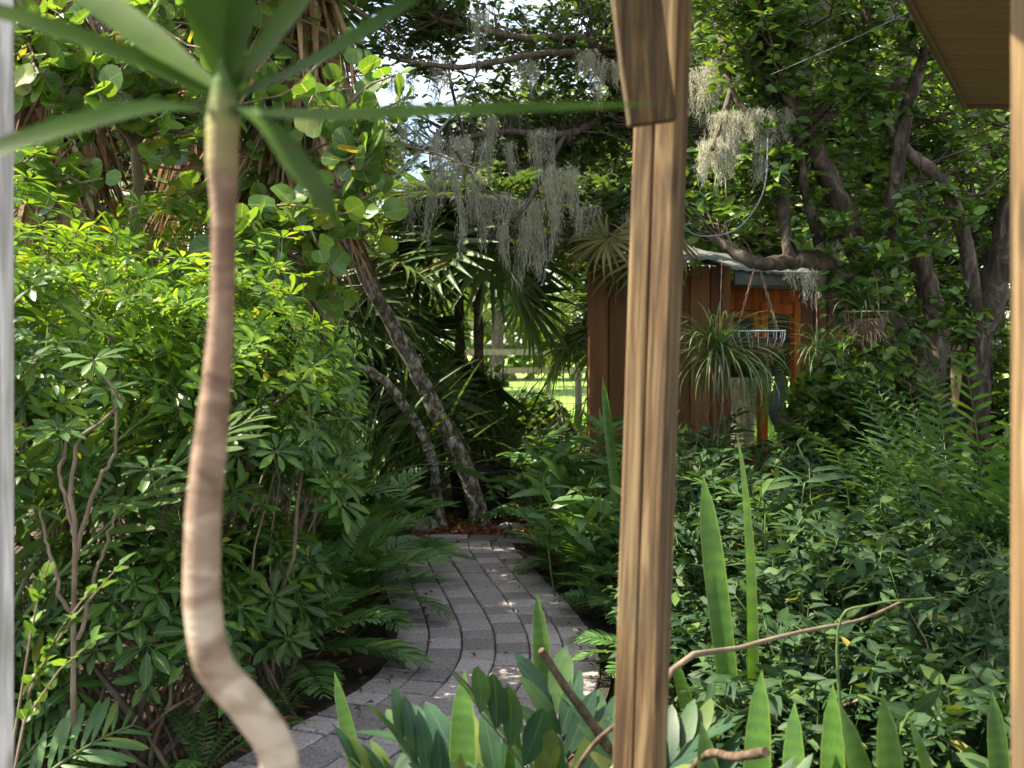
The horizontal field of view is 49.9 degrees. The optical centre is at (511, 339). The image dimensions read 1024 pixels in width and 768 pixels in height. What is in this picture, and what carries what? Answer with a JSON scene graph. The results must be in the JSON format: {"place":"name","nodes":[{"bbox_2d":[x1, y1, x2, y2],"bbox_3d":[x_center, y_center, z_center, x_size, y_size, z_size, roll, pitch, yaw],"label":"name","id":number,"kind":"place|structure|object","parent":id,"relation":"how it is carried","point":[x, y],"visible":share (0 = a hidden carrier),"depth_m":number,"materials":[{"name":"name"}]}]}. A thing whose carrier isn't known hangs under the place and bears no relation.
{"place":"outdoors","nodes":[
{"label":"outdoors","id":0,"kind":"place"},
{"bbox_2d":[215,534,611,767],"bbox_3d":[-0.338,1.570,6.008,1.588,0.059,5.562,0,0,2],"label":"path","id":1,"kind":"structure","parent":0,"point":[499,598],"depth_m":5.69,"materials":[{"name":"grey stone"}]},
{"bbox_2d":[14,344,873,767],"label":"ground","id":2,"kind":"structure","parent":0,"point":[352,664],"depth_m":5.34,"materials":[{"name":"soil"}]},
{"bbox_2d":[0,0,13,767],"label":"white post","id":3,"kind":"object","parent":2,"relation":"on","point":[6,405],"visible":1,"depth_m":1.92,"materials":[{"name":"grey wood"}]},
{"bbox_2d":[14,607,104,759],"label":"umbrella shrub","id":4,"kind":"object","parent":2,"relation":"on","point":[56,697],"visible":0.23,"depth_m":3.73,"materials":[{"name":"green plant"}]},
{"bbox_2d":[14,552,135,767],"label":"leafy sprig","id":5,"kind":"object","parent":2,"relation":"on","point":[27,712],"visible":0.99,"depth_m":3.17,"materials":[{"name":"green plant"}]},
{"bbox_2d":[14,697,151,767],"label":"feather palm","id":6,"kind":"object","parent":2,"relation":"on","point":[61,729],"visible":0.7,"depth_m":3.60,"materials":[{"name":"green plant"}]},
{"bbox_2d":[14,0,160,585],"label":"cabbage palm","id":7,"kind":"object","parent":2,"relation":"on","point":[35,112],"visible":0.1,"depth_m":7.03,"materials":[{"name":"green plant"}]},
{"bbox_2d":[14,149,167,611],"bbox_3d":[-2.515,0.279,4.967,1.869,2.676,1.552,0,0,0],"label":"umbrella shrub","id":8,"kind":"object","parent":2,"relation":"on","point":[51,214],"visible":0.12,"depth_m":5.03,"materials":[{"name":"green plant"}]},
{"bbox_2d":[14,347,184,764],"bbox_3d":[-1.373,0.817,3.604,0.609,1.586,0.230,0,0,0],"label":"bare shrub","id":9,"kind":"object","parent":2,"relation":"on","point":[117,403],"visible":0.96,"depth_m":3.60,"materials":[{"name":"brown plant"}]},
{"bbox_2d":[14,182,254,767],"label":"umbrella shrub","id":10,"kind":"object","parent":2,"relation":"on","point":[38,378],"visible":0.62,"depth_m":4.06,"materials":[{"name":"green plant"}]},
{"bbox_2d":[14,498,272,767],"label":"umbrella shrub","id":11,"kind":"object","parent":2,"relation":"on","point":[161,620],"visible":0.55,"depth_m":3.88,"materials":[{"name":"green plant"}]},
{"bbox_2d":[14,397,275,741],"bbox_3d":[-1.741,0.901,3.780,1.577,1.402,1.346,0,0,18],"label":"feather palm","id":12,"kind":"object","parent":2,"relation":"on","point":[47,484],"visible":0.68,"depth_m":3.83,"materials":[{"name":"green plant"}]},
{"bbox_2d":[14,0,291,596],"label":"sea grape","id":13,"kind":"object","parent":2,"relation":"on","point":[64,78],"visible":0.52,"depth_m":5.87,"materials":[{"name":"green plant"}]},
{"bbox_2d":[15,189,343,643],"bbox_3d":[-1.821,0.399,5.767,1.802,2.432,1.578,0,0,0],"label":"umbrella shrub","id":14,"kind":"object","parent":2,"relation":"on","point":[168,233],"visible":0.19,"depth_m":5.67,"materials":[{"name":"green plant"}]},
{"bbox_2d":[18,230,371,734],"bbox_3d":[-1.288,0.580,4.803,1.412,2.064,1.424,0,0,0],"label":"umbrella shrub","id":15,"kind":"object","parent":2,"relation":"on","point":[321,476],"visible":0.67,"depth_m":4.52,"materials":[{"name":"green plant"}]},
{"bbox_2d":[110,677,318,767],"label":"fern","id":16,"kind":"object","parent":2,"relation":"on","point":[194,760],"visible":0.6,"depth_m":3.99,"materials":[{"name":"green plant"}]},
{"bbox_2d":[107,1,355,530],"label":"cabbage palm","id":17,"kind":"object","parent":2,"relation":"on","point":[200,152],"visible":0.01,"depth_m":8.55,"materials":[{"name":"green plant"}]},
{"bbox_2d":[179,500,347,716],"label":"umbrella shrub","id":18,"kind":"object","parent":2,"relation":"on","point":[289,610],"visible":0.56,"depth_m":4.62,"materials":[{"name":"green plant"}]},
{"bbox_2d":[156,286,372,621],"bbox_3d":[-1.294,0.599,5.817,1.148,2.031,1.396,0,0,0],"label":"umbrella shrub","id":19,"kind":"object","parent":2,"relation":"on","point":[255,474],"visible":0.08,"depth_m":5.54,"materials":[{"name":"green plant"}]},
{"bbox_2d":[100,0,473,524],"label":"sea grape","id":20,"kind":"object","parent":2,"relation":"on","point":[182,186],"visible":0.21,"depth_m":7.59,"materials":[{"name":"green plant"}]},
{"bbox_2d":[190,27,413,529],"bbox_3d":[-1.089,-0.112,6.351,1.102,3.441,2.156,0,0,0],"label":"sea grape","id":21,"kind":"object","parent":2,"relation":"on","point":[318,234],"visible":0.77,"depth_m":5.85,"materials":[{"name":"green plant"}]},
{"bbox_2d":[190,0,423,529],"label":"cabbage palm","id":22,"kind":"object","parent":2,"relation":"on","point":[333,15],"visible":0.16,"depth_m":7.77,"materials":[{"name":"green plant"}]},
{"bbox_2d":[179,424,460,562],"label":"cycad plant","id":23,"kind":"object","parent":2,"relation":"on","point":[375,489],"visible":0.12,"depth_m":7.67,"materials":[{"name":"green plant"}]},
{"bbox_2d":[0,0,659,767],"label":"dracaena","id":24,"kind":"object","parent":2,"relation":"on","point":[220,30],"visible":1,"depth_m":1.18,"materials":[{"name":"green plant"}]},
{"bbox_2d":[235,539,431,699],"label":"cycad plant","id":25,"kind":"object","parent":2,"relation":"on","point":[383,648],"visible":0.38,"depth_m":5.17,"materials":[{"name":"green plant"}]},
{"bbox_2d":[259,515,453,632],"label":"cycad plant","id":26,"kind":"object","parent":2,"relation":"on","point":[369,535],"visible":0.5,"depth_m":6.14,"materials":[{"name":"green plant"}]},
{"bbox_2d":[242,226,478,379],"bbox_3d":[-1.698,0.145,10.531,2.850,2.913,2.725,0,0,0],"label":"fan palm","id":27,"kind":"object","parent":2,"relation":"on","point":[369,330],"visible":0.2,"depth_m":9.82,"materials":[{"name":"green plant"}]},
{"bbox_2d":[177,508,569,767],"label":"mulch","id":28,"kind":"object","parent":2,"relation":"on","point":[468,530],"visible":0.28,"depth_m":8.93,"materials":[{"name":"brown soil"}]},
{"bbox_2d":[494,408,592,507],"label":"ginger plant","id":29,"kind":"object","parent":28,"relation":"on","point":[550,443],"visible":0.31,"depth_m":9.43,"materials":[{"name":"green plant"}]},
{"bbox_2d":[283,466,475,592],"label":"cycad plant","id":30,"kind":"object","parent":2,"relation":"on","point":[383,507],"visible":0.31,"depth_m":6.95,"materials":[{"name":"green plant"}]},
{"bbox_2d":[312,282,447,527],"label":"leaning tree","id":31,"kind":"object","parent":2,"relation":"on","point":[387,384],"visible":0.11,"depth_m":9.25,"materials":[{"name":"grey plant"}]},
{"bbox_2d":[341,137,491,527],"bbox_3d":[-1.190,-0.259,8.990,2.045,3.771,1.060,0,0,0],"label":"leaning tree","id":32,"kind":"object","parent":2,"relation":"on","point":[404,347],"visible":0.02,"depth_m":9.28,"materials":[{"name":"grey plant"}]},
{"bbox_2d":[337,310,538,484],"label":"fan palm","id":33,"kind":"object","parent":2,"relation":"on","point":[449,366],"visible":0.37,"depth_m":10.46,"materials":[{"name":"green plant"}]},
{"bbox_2d":[346,349,539,519],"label":"strap leaf plant","id":34,"kind":"object","parent":2,"relation":"on","point":[380,453],"visible":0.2,"depth_m":8.93,"materials":[{"name":"green plant"}]},
{"bbox_2d":[337,341,549,512],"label":"strap leaf plant","id":35,"kind":"object","parent":2,"relation":"on","point":[431,433],"visible":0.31,"depth_m":9.71,"materials":[{"name":"green plant"}]},
{"bbox_2d":[364,163,576,382],"bbox_3d":[-0.512,-0.100,11.273,2.888,3.401,2.894,0,0,0],"label":"fan palm","id":36,"kind":"object","parent":2,"relation":"on","point":[538,315],"visible":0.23,"depth_m":11.28,"materials":[{"name":"green plant"}]},
{"bbox_2d":[332,684,612,767],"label":"cardboard palm","id":37,"kind":"object","parent":2,"relation":"on","point":[411,726],"visible":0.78,"depth_m":2.75,"materials":[{"name":"green plant"}]},
{"bbox_2d":[363,166,590,464],"bbox_3d":[-0.466,-0.127,10.915,2.682,3.455,2.679,0,0,0],"label":"fan palm","id":38,"kind":"object","parent":2,"relation":"on","point":[478,268],"visible":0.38,"depth_m":10.22,"materials":[{"name":"green plant"}]},
{"bbox_2d":[447,465,513,523],"bbox_3d":[-0.280,1.370,9.750,0.590,0.460,0.590,0,0,0],"label":"plant tub","id":39,"kind":"object","parent":2,"relation":"on","point":[486,471],"visible":0.49,"depth_m":9.57,"materials":[{"name":"black plastic"}]},
{"bbox_2d":[449,671,514,767],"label":"snake plant","id":40,"kind":"object","parent":2,"relation":"on","point":[462,735],"visible":0.76,"depth_m":2.92,"materials":[{"name":"green plant"}]},
{"bbox_2d":[433,350,586,476],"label":"strap leaf plant","id":41,"kind":"object","parent":2,"relation":"on","point":[512,420],"visible":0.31,"depth_m":11.16,"materials":[{"name":"green plant"}]},
{"bbox_2d":[20,280,1010,380],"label":"woods","id":42,"kind":"object","parent":2,"relation":"on","point":[511,342],"visible":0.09,"depth_m":42.99,"materials":[{"name":"green plant"}]},
{"bbox_2d":[451,436,602,537],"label":"ginger plant","id":43,"kind":"object","parent":2,"relation":"on","point":[516,483],"visible":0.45,"depth_m":8.45,"materials":[{"name":"green plant"}]},
{"bbox_2d":[509,388,572,464],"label":"bush","id":44,"kind":"object","parent":2,"relation":"on","point":[542,409],"visible":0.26,"depth_m":12.83,"materials":[{"name":"green plant"}]},
{"bbox_2d":[336,0,759,269],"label":"oak tree","id":45,"kind":"object","parent":2,"relation":"on","point":[429,23],"visible":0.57,"depth_m":8.99,"materials":[{"name":"green plant"}]},
{"bbox_2d":[425,129,471,219],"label":"spanish moss","id":46,"kind":"object","parent":45,"relation":"hanging from","point":[437,142],"visible":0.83,"depth_m":8.19,"materials":[{"name":"grey plant"}]},
{"bbox_2d":[464,189,515,275],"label":"spanish moss","id":47,"kind":"object","parent":45,"relation":"hanging from","point":[494,199],"visible":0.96,"depth_m":8.14,"materials":[{"name":"grey plant"}]},
{"bbox_2d":[507,197,547,292],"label":"spanish moss","id":48,"kind":"object","parent":45,"relation":"hanging from","point":[534,225],"visible":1,"depth_m":8.41,"materials":[{"name":"grey plant"}]},
{"bbox_2d":[538,164,586,268],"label":"spanish moss","id":49,"kind":"object","parent":45,"relation":"hanging from","point":[553,216],"visible":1,"depth_m":8.38,"materials":[{"name":"grey plant"}]},
{"bbox_2d":[705,106,776,186],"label":"spanish moss","id":50,"kind":"object","parent":45,"relation":"hanging from","point":[726,118],"visible":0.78,"depth_m":6.79,"materials":[{"name":"grey plant"}]},
{"bbox_2d":[353,645,744,767],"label":"cardboard palm","id":51,"kind":"object","parent":2,"relation":"on","point":[543,746],"visible":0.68,"depth_m":3.02,"materials":[{"name":"green plant"}]},
{"bbox_2d":[538,647,612,755],"bbox_3d":[0.212,1.034,2.948,0.318,0.456,0.039,0,0,-23],"label":"dead stick","id":52,"kind":"object","parent":51,"relation":"in","point":[585,714],"visible":0.92,"depth_m":2.93,"materials":[{"name":"brown wood"}]},
{"bbox_2d":[669,601,904,681],"bbox_3d":[0.765,1.038,3.233,1.108,0.430,0.066,0,0,-32],"label":"dead cane","id":53,"kind":"object","parent":51,"relation":"on","point":[683,661],"visible":0.74,"depth_m":3.23,"materials":[{"name":"beige plant"}]},
{"bbox_2d":[532,287,586,403],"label":"fan palm","id":54,"kind":"object","parent":2,"relation":"on","point":[576,323],"visible":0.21,"depth_m":12.14,"materials":[{"name":"green plant"}]},
{"bbox_2d":[503,506,618,591],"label":"cycad plant","id":55,"kind":"object","parent":2,"relation":"on","point":[559,552],"visible":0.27,"depth_m":6.86,"materials":[{"name":"green plant"}]},
{"bbox_2d":[507,455,621,589],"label":"ginger plant","id":56,"kind":"object","parent":2,"relation":"on","point":[557,472],"visible":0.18,"depth_m":7.16,"materials":[{"name":"green plant"}]},
{"bbox_2d":[552,571,617,625],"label":"cycad plant","id":57,"kind":"object","parent":2,"relation":"on","point":[598,595],"visible":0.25,"depth_m":6.05,"materials":[{"name":"green plant"}]},
{"bbox_2d":[510,473,691,612],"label":"ginger plant","id":58,"kind":"object","parent":2,"relation":"on","point":[575,538],"visible":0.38,"depth_m":6.43,"materials":[{"name":"green plant"}]},
{"bbox_2d":[602,375,620,549],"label":"snake plant","id":59,"kind":"object","parent":2,"relation":"on","point":[611,455],"visible":0.28,"depth_m":6.65,"materials":[{"name":"green plant"}]},
{"bbox_2d":[533,408,691,490],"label":"ginger plant","id":60,"kind":"object","parent":2,"relation":"on","point":[616,421],"visible":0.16,"depth_m":8.15,"materials":[{"name":"green plant"}]},
{"bbox_2d":[562,210,703,309],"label":"fan palm","id":61,"kind":"object","parent":2,"relation":"on","point":[602,244],"visible":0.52,"depth_m":8.79,"materials":[{"name":"green plant"}]},
{"bbox_2d":[613,0,691,767],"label":"porch post","id":62,"kind":"object","parent":2,"relation":"on","point":[650,432],"visible":1,"depth_m":2.04,"materials":[{"name":"brown wood"}]},
{"bbox_2d":[610,0,676,127],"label":"knee brace","id":63,"kind":"object","parent":62,"relation":"attached to","point":[642,51],"visible":1,"depth_m":1.95,"materials":[{"name":"brown wood"}]},
{"bbox_2d":[537,689,812,767],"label":"cardboard palm","id":64,"kind":"object","parent":2,"relation":"on","point":[603,759],"visible":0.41,"depth_m":2.98,"materials":[{"name":"green plant"}]},
{"bbox_2d":[608,608,746,719],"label":"leafy shrub","id":65,"kind":"object","parent":2,"relation":"on","point":[685,639],"visible":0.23,"depth_m":4.28,"materials":[{"name":"green plant"}]},
{"bbox_2d":[571,245,853,477],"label":"garden shed","id":66,"kind":"structure","parent":2,"relation":"on","point":[606,339],"depth_m":9.50,"materials":[{"name":"brown wood"}]},
{"bbox_2d":[603,494,822,641],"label":"leafy shrub","id":67,"kind":"object","parent":2,"relation":"on","point":[689,597],"visible":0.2,"depth_m":5.12,"materials":[{"name":"green plant"}]},
{"bbox_2d":[673,430,758,727],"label":"snake plant","id":68,"kind":"object","parent":2,"relation":"on","point":[718,601],"visible":0.6,"depth_m":3.65,"materials":[{"name":"green plant"}]},
{"bbox_2d":[697,670,803,767],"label":"snake plant","id":69,"kind":"object","parent":2,"relation":"on","point":[758,731],"visible":0.88,"depth_m":2.68,"materials":[{"name":"green plant"}]},
{"bbox_2d":[676,407,831,498],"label":"ginger plant","id":70,"kind":"object","parent":2,"relation":"on","point":[761,444],"visible":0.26,"depth_m":7.08,"materials":[{"name":"green plant"}]},
{"bbox_2d":[675,447,845,589],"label":"leafy shrub","id":71,"kind":"object","parent":2,"relation":"on","point":[706,466],"visible":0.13,"depth_m":6.00,"materials":[{"name":"green plant"}]},
{"bbox_2d":[675,664,848,767],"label":"leafy shrub","id":72,"kind":"object","parent":2,"relation":"on","point":[729,687],"visible":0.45,"depth_m":3.41,"materials":[{"name":"green plant"}]},
{"bbox_2d":[695,463,855,623],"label":"ginger plant","id":73,"kind":"object","parent":2,"relation":"on","point":[775,505],"visible":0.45,"depth_m":4.90,"materials":[{"name":"green plant"}]},
{"bbox_2d":[675,593,919,762],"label":"leafy shrub","id":74,"kind":"object","parent":2,"relation":"on","point":[861,696],"visible":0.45,"depth_m":3.78,"materials":[{"name":"green plant"}]},
{"bbox_2d":[710,512,973,730],"bbox_3d":[1.359,1.174,4.507,1.094,0.964,1.130,0,0,0],"label":"leafy shrub","id":75,"kind":"object","parent":2,"relation":"on","point":[842,570],"visible":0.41,"depth_m":4.34,"materials":[{"name":"green plant"}]},
{"bbox_2d":[740,436,944,578],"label":"fern","id":76,"kind":"object","parent":2,"relation":"on","point":[892,490],"visible":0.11,"depth_m":5.21,"materials":[{"name":"green plant"}]},
{"bbox_2d":[676,351,1010,562],"bbox_3d":[1.939,0.828,5.278,2.264,1.562,2.130,0,0,0],"label":"fern","id":77,"kind":"object","parent":2,"relation":"on","point":[996,488],"visible":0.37,"depth_m":5.01,"materials":[{"name":"green plant"}]},
{"bbox_2d":[773,336,917,483],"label":"bush","id":78,"kind":"object","parent":2,"relation":"on","point":[816,403],"visible":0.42,"depth_m":8.76,"materials":[{"name":"green plant"}]},
{"bbox_2d":[684,0,1010,470],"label":"tree","id":79,"kind":"object","parent":2,"relation":"on","point":[764,37],"visible":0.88,"depth_m":6.96,"materials":[{"name":"green plant"}]},
{"bbox_2d":[679,259,807,447],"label":"spider plant","id":80,"kind":"object","parent":79,"relation":"hanging from","point":[719,354],"visible":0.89,"depth_m":6.55,"materials":[{"name":"green plant"}]},
{"bbox_2d":[730,268,790,427],"bbox_3d":[1.531,0.021,6.894,0.448,1.070,0.447,0,0,0],"label":"hanging basket","id":81,"kind":"object","parent":79,"relation":"hanging from","point":[778,341],"visible":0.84,"depth_m":6.81,"materials":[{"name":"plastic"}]},
{"bbox_2d":[812,263,911,353],"bbox_3d":[2.142,-0.195,6.762,0.627,0.568,0.560,0,0,0],"label":"hanging basket","id":82,"kind":"object","parent":79,"relation":"hanging from","point":[869,329],"visible":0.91,"depth_m":6.68,"materials":[{"name":"metal"}]},
{"bbox_2d":[716,367,1010,557],"bbox_3d":[2.402,0.853,5.886,2.162,1.514,2.162,0,0,-12],"label":"fern","id":83,"kind":"object","parent":2,"relation":"on","point":[964,454],"visible":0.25,"depth_m":6.51,"materials":[{"name":"green plant"}]},
{"bbox_2d":[744,486,987,604],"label":"leafy shrub","id":84,"kind":"object","parent":2,"relation":"on","point":[895,525],"visible":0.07,"depth_m":5.17,"materials":[{"name":"green plant"}]},
{"bbox_2d":[820,684,915,767],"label":"snake plant","id":85,"kind":"object","parent":2,"relation":"on","point":[832,743],"visible":0.78,"depth_m":2.59,"materials":[{"name":"green plant"}]},
{"bbox_2d":[782,434,962,533],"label":"ginger plant","id":86,"kind":"object","parent":2,"relation":"on","point":[866,479],"visible":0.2,"depth_m":5.85,"materials":[{"name":"green plant"}]},
{"bbox_2d":[787,451,961,530],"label":"leafy shrub","id":87,"kind":"object","parent":2,"relation":"on","point":[824,461],"visible":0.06,"depth_m":6.43,"materials":[{"name":"green plant"}]},
{"bbox_2d":[792,362,985,528],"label":"fern","id":88,"kind":"object","parent":2,"relation":"on","point":[928,427],"visible":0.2,"depth_m":6.39,"materials":[{"name":"green plant"}]},
{"bbox_2d":[832,693,949,767],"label":"snake plant","id":89,"kind":"object","parent":2,"relation":"on","point":[889,753],"visible":1,"depth_m":2.52,"materials":[{"name":"green plant"}]},
{"bbox_2d":[806,572,1010,753],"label":"leafy shrub","id":90,"kind":"object","parent":2,"relation":"on","point":[952,646],"visible":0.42,"depth_m":3.76,"materials":[{"name":"green plant"}]},
{"bbox_2d":[834,297,1010,455],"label":"bush","id":91,"kind":"object","parent":2,"relation":"on","point":[1006,342],"visible":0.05,"depth_m":9.06,"materials":[{"name":"green plant"}]},
{"bbox_2d":[860,514,1010,657],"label":"leafy shrub","id":92,"kind":"object","parent":2,"relation":"on","point":[976,575],"visible":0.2,"depth_m":4.36,"materials":[{"name":"green plant"}]},
{"bbox_2d":[865,664,1010,767],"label":"leafy shrub","id":93,"kind":"object","parent":2,"relation":"on","point":[954,735],"visible":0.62,"depth_m":3.20,"materials":[{"name":"green plant"}]},
{"bbox_2d":[869,418,1010,545],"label":"fern","id":94,"kind":"object","parent":2,"relation":"on","point":[998,511],"visible":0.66,"depth_m":5.12,"materials":[{"name":"green plant"}]},
{"bbox_2d":[873,61,1010,446],"bbox_3d":[3.848,-0.557,9.158,1.810,4.330,1.403,0,0,0],"label":"slender tree","id":95,"kind":"object","parent":2,"relation":"on","point":[946,262],"visible":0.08,"depth_m":8.91,"materials":[{"name":"green plant"}]},
{"bbox_2d":[903,479,1010,587],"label":"leafy shrub","id":96,"kind":"object","parent":2,"relation":"on","point":[996,536],"visible":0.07,"depth_m":5.00,"materials":[{"name":"green plant"}]},
{"bbox_2d":[907,691,1009,767],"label":"snake plant","id":97,"kind":"object","parent":2,"relation":"on","point":[998,749],"visible":1,"depth_m":2.94,"materials":[{"name":"green plant"}]},
{"bbox_2d":[934,82,1010,477],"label":"dark trunk tree","id":98,"kind":"object","parent":2,"relation":"on","point":[994,264],"visible":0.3,"depth_m":7.69,"materials":[{"name":"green plant"}]},
{"bbox_2d":[1011,0,1023,767],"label":"side post","id":99,"kind":"object","parent":2,"relation":"on","point":[1017,383],"visible":1,"depth_m":1.39,"materials":[{"name":"brown wood"}]},
{"bbox_2d":[902,0,1010,108],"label":"porch roof","id":100,"kind":"structure","parent":99,"relation":"on","point":[968,42],"depth_m":3.34,"materials":[{"name":"paint"}]},
{"bbox_2d":[87,0,1009,343],"label":"sky","id":101,"kind":"structure","parent":0,"point":[381,94],"materials":[{"name":"white"}]},
{"bbox_2d":[368,355,1009,468],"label":"lawn","id":102,"kind":"structure","parent":0,"point":[520,382],"depth_m":36.59,"materials":[{"name":"green plant"}]},
{"bbox_2d":[430,67,577,380],"bbox_3d":[-0.241,-3.375,34.578,5.882,9.966,8.454,0,0,21],"label":"garden tree","id":103,"kind":"object","parent":102,"relation":"on","point":[496,343],"visible":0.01,"depth_m":33.89,"materials":[{"name":"green plant"}]},
{"bbox_2d":[476,8,809,277],"bbox_3d":[1.746,-2.336,15.979,4.528,7.900,6.640,0,0,-36],"label":"garden tree","id":104,"kind":"object","parent":102,"relation":"on","point":[625,177],"visible":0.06,"depth_m":14.89,"materials":[{"name":"green plant"}]},
{"bbox_2d":[684,0,934,447],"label":"garden tree","id":105,"kind":"object","parent":102,"relation":"on","point":[762,239],"visible":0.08,"depth_m":15.15,"materials":[{"name":"green plant"}]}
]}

